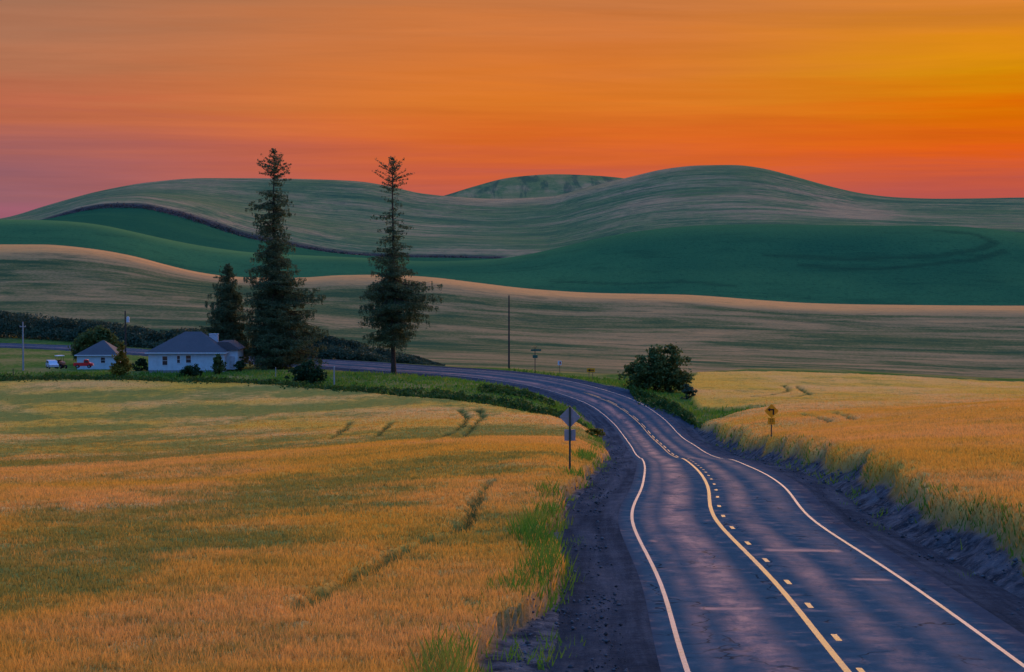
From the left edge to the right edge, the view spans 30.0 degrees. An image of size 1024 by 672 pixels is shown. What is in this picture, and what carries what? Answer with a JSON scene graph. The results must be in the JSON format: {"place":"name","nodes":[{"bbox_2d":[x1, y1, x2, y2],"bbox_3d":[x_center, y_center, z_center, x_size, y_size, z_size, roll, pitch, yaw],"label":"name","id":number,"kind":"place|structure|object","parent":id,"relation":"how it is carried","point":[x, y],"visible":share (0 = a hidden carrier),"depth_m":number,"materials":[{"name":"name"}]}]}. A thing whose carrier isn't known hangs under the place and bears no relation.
{"place":"outdoors","nodes":[
{"label":"outdoors","id":0,"kind":"place"},
{"bbox_2d":[0,346,660,671],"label":"road shoulder","id":1,"kind":"object","parent":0,"point":[635,638],"visible":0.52,"depth_m":53.92},
{"bbox_2d":[0,337,1023,671],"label":"ground","id":2,"kind":"structure","parent":0,"point":[974,547],"depth_m":224.83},
{"bbox_2d":[20,322,25,369],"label":"utility pole","id":3,"kind":"object","parent":2,"relation":"on","point":[22,326],"visible":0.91,"depth_m":336.27,"materials":[{"name":"grey wood"}]},
{"bbox_2d":[46,360,58,368],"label":"parked car","id":4,"kind":"object","parent":2,"relation":"on","point":[51,363],"visible":1,"depth_m":325.67,"materials":[{"name":"paint"}]},
{"bbox_2d":[54,355,66,368],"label":"tractor","id":5,"kind":"object","parent":2,"relation":"on","point":[62,364],"visible":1,"depth_m":326.85,"materials":[{"name":"metal"}]},
{"bbox_2d":[73,359,93,367],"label":"pickup truck","id":6,"kind":"object","parent":2,"relation":"on","point":[87,363],"visible":1,"depth_m":326.82,"materials":[{"name":"red paint"}]},
{"bbox_2d":[68,325,126,360],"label":"shade tree","id":7,"kind":"object","parent":2,"relation":"on","point":[91,337],"visible":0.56,"depth_m":355.12,"materials":[{"name":"green plant"}]},
{"bbox_2d":[74,340,123,368],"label":"garage","id":8,"kind":"structure","parent":2,"relation":"on","point":[99,354],"depth_m":340.52,"materials":[{"name":"white paint"}]},
{"bbox_2d":[100,357,105,362],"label":"window","id":9,"kind":"structure","parent":8,"relation":"in","point":[102,359],"depth_m":340.45,"materials":[{"name":"white glass"}]},
{"bbox_2d":[108,343,132,375],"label":"shrub","id":10,"kind":"object","parent":2,"relation":"on","point":[118,367],"visible":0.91,"depth_m":322.02,"materials":[{"name":"green plant"}]},
{"bbox_2d":[125,311,129,351],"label":"utility pole","id":11,"kind":"object","parent":2,"relation":"on","point":[127,319],"visible":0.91,"depth_m":333.11,"materials":[{"name":"brown wood"}]},
{"bbox_2d":[131,357,147,370],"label":"shrub","id":12,"kind":"object","parent":2,"relation":"on","point":[141,362],"visible":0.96,"depth_m":336.32,"materials":[{"name":"green plant"}]},
{"bbox_2d":[176,363,203,376],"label":"shrub","id":13,"kind":"object","parent":2,"relation":"on","point":[190,370],"visible":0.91,"depth_m":319.14,"materials":[{"name":"green plant"}]},
{"bbox_2d":[145,332,245,372],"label":"farmhouse","id":14,"kind":"object","parent":2,"relation":"on","point":[183,349],"visible":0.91,"depth_m":331.58,"materials":[{"name":"white paint"}]},
{"bbox_2d":[162,356,167,365],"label":"window","id":15,"kind":"structure","parent":14,"relation":"in","point":[164,358],"depth_m":331.43,"materials":[{"name":"white glass"}]},
{"bbox_2d":[185,355,190,362],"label":"window","id":16,"kind":"structure","parent":14,"relation":"in","point":[187,357],"depth_m":331.43,"materials":[{"name":"white glass"}]},
{"bbox_2d":[230,356,234,367],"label":"door","id":17,"kind":"structure","parent":14,"relation":"in","point":[232,358],"depth_m":334.60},
{"bbox_2d":[210,353,226,373],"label":"columnar shrub","id":18,"kind":"object","parent":2,"relation":"on","point":[219,363],"visible":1,"depth_m":325.08,"materials":[{"name":"green plant"}]},
{"bbox_2d":[0,310,444,365],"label":"scrub","id":19,"kind":"object","parent":2,"relation":"on","point":[59,328],"visible":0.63,"depth_m":421.77,"materials":[{"name":"green plant"}]},
{"bbox_2d":[199,263,257,367],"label":"conifer tree","id":20,"kind":"object","parent":2,"relation":"on","point":[225,323],"visible":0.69,"depth_m":344.78,"materials":[{"name":"green plant"}]},
{"bbox_2d":[232,356,246,370],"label":"shrub","id":21,"kind":"object","parent":2,"relation":"on","point":[239,365],"visible":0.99,"depth_m":331.28,"materials":[{"name":"green plant"}]},
{"bbox_2d":[270,356,281,368],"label":"shrub","id":22,"kind":"object","parent":2,"relation":"on","point":[277,365],"visible":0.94,"depth_m":339.25,"materials":[{"name":"green plant"}]},
{"bbox_2d":[240,148,328,369],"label":"conifer tree","id":23,"kind":"object","parent":2,"relation":"on","point":[275,333],"visible":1,"depth_m":341.07,"materials":[{"name":"green plant"}]},
{"bbox_2d":[285,359,326,383],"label":"shrub","id":24,"kind":"object","parent":2,"relation":"on","point":[308,372],"visible":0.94,"depth_m":299.71,"materials":[{"name":"green plant"}]},
{"bbox_2d":[333,366,334,384],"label":"post","id":25,"kind":"object","parent":2,"relation":"on","point":[334,375],"visible":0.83,"depth_m":297.47,"materials":[{"name":"grey wood"}]},
{"bbox_2d":[0,373,702,428],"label":"weeds","id":26,"kind":"object","parent":2,"relation":"on","point":[653,400],"visible":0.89,"depth_m":277.52,"materials":[{"name":"green plant"}]},
{"bbox_2d":[358,156,443,374],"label":"conifer tree","id":27,"kind":"object","parent":2,"relation":"on","point":[388,289],"visible":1,"depth_m":329.71,"materials":[{"name":"green plant"}]},
{"bbox_2d":[508,295,509,368],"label":"utility pole","id":28,"kind":"object","parent":2,"relation":"on","point":[509,331],"visible":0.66,"depth_m":332.16,"materials":[{"name":"brown wood"}]},
{"bbox_2d":[0,371,1023,671],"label":"wheat","id":29,"kind":"object","parent":2,"relation":"on","point":[360,611],"visible":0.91,"depth_m":67.35,"materials":[{"name":"yellow plant"}]},
{"bbox_2d":[0,367,1023,671],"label":"grass","id":30,"kind":"structure","parent":2,"relation":"on","point":[528,525],"depth_m":68.89,"materials":[{"name":"green plant"}]},
{"bbox_2d":[531,346,540,357],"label":"street sign","id":31,"kind":"object","parent":2,"relation":"on","point":[535,356],"visible":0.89,"depth_m":322.34,"materials":[{"name":"grey metal"}]},
{"bbox_2d":[560,406,579,469],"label":"road sign","id":32,"kind":"object","parent":2,"relation":"on","point":[569,416],"visible":0.84,"depth_m":97.31,"materials":[{"name":"metal"}]},
{"bbox_2d":[587,368,594,379],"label":"arrow sign","id":33,"kind":"object","parent":2,"relation":"on","point":[592,370],"visible":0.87,"depth_m":312.46,"materials":[{"name":"yellow metal"}]},
{"bbox_2d":[585,428,605,437],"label":"shrub","id":34,"kind":"object","parent":2,"relation":"on","point":[597,431],"visible":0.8,"depth_m":214.37,"materials":[{"name":"green plant"}]},
{"bbox_2d":[617,342,694,391],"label":"bush","id":35,"kind":"object","parent":2,"relation":"on","point":[658,370],"visible":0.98,"depth_m":299.37,"materials":[{"name":"green plant"}]},
{"bbox_2d":[680,383,697,398],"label":"shrub","id":36,"kind":"object","parent":2,"relation":"on","point":[688,389],"visible":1,"depth_m":287.39,"materials":[{"name":"green plant"}]},
{"bbox_2d":[509,436,1023,671],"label":"stones","id":37,"kind":"object","parent":2,"relation":"on","point":[606,641],"visible":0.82,"depth_m":57.05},
{"bbox_2d":[765,404,777,436],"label":"road sign","id":38,"kind":"object","parent":2,"relation":"on","point":[771,410],"visible":0.98,"depth_m":160.37,"materials":[{"name":"yellow metal"}]},
{"bbox_2d":[0,343,1023,671],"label":"road","id":39,"kind":"structure","parent":0,"point":[732,609],"depth_m":54.29,"materials":[{"name":"grey asphalt"}]},
{"bbox_2d":[11,346,689,671],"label":"road marking","id":40,"kind":"object","parent":39,"relation":"on","point":[676,637],"visible":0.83,"depth_m":53.93,"materials":[{"name":"white paint"}]},
{"bbox_2d":[4,343,1023,667],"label":"road marking","id":41,"kind":"object","parent":39,"relation":"on","point":[858,551],"visible":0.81,"depth_m":54.97,"materials":[{"name":"white paint"}]},
{"bbox_2d":[586,393,676,457],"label":"road marking","id":42,"kind":"object","parent":39,"relation":"on","point":[640,424],"visible":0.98,"depth_m":250.01,"materials":[{"name":"yellow paint"}]},
{"bbox_2d":[597,396,841,640],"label":"road marking","id":43,"kind":"object","parent":39,"relation":"on","point":[836,637],"visible":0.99,"depth_m":58.46,"materials":[{"name":"yellow paint"}]},
{"bbox_2d":[682,458,850,671],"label":"road marking","id":44,"kind":"object","parent":39,"relation":"on","point":[826,645],"visible":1,"depth_m":50.89,"materials":[{"name":"yellow paint"}]},
{"bbox_2d":[0,244,1023,375],"bbox_3d":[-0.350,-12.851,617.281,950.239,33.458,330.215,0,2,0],"label":"wheat hill","id":45,"kind":"structure","parent":0,"point":[60,281],"depth_m":548.67,"materials":[{"name":"beige plant"}]},
{"bbox_2d":[0,207,1023,305],"bbox_3d":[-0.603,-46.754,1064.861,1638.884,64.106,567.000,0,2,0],"label":"green hill","id":46,"kind":"structure","parent":0,"point":[898,265],"depth_m":967.38,"materials":[{"name":"green plant"}]},
{"bbox_2d":[0,165,1023,257],"bbox_3d":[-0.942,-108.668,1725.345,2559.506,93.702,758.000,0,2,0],"label":"hill","id":47,"kind":"structure","parent":0,"point":[330,215],"depth_m":1551.83,"materials":[{"name":"green plant"}]},
{"bbox_2d":[45,202,499,258],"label":"scrub","id":48,"kind":"object","parent":47,"relation":"on","point":[219,228],"visible":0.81,"depth_m":1348.04,"materials":[{"name":"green plant"}]},
{"bbox_2d":[0,0,1023,217],"label":"sky","id":49,"kind":"structure","parent":0,"point":[888,98],"materials":[{"name":"orange"}]},
{"bbox_2d":[14,343,1023,633],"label":"road shoulder","id":50,"kind":"object","parent":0,"point":[988,595],"visible":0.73,"depth_m":63.96},
{"bbox_2d":[445,174,622,198],"bbox_3d":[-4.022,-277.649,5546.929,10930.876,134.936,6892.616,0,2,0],"label":"distant hill","id":51,"kind":"structure","parent":0,"point":[537,186],"depth_m":2476.78,"materials":[{"name":"green plant"}]}
]}

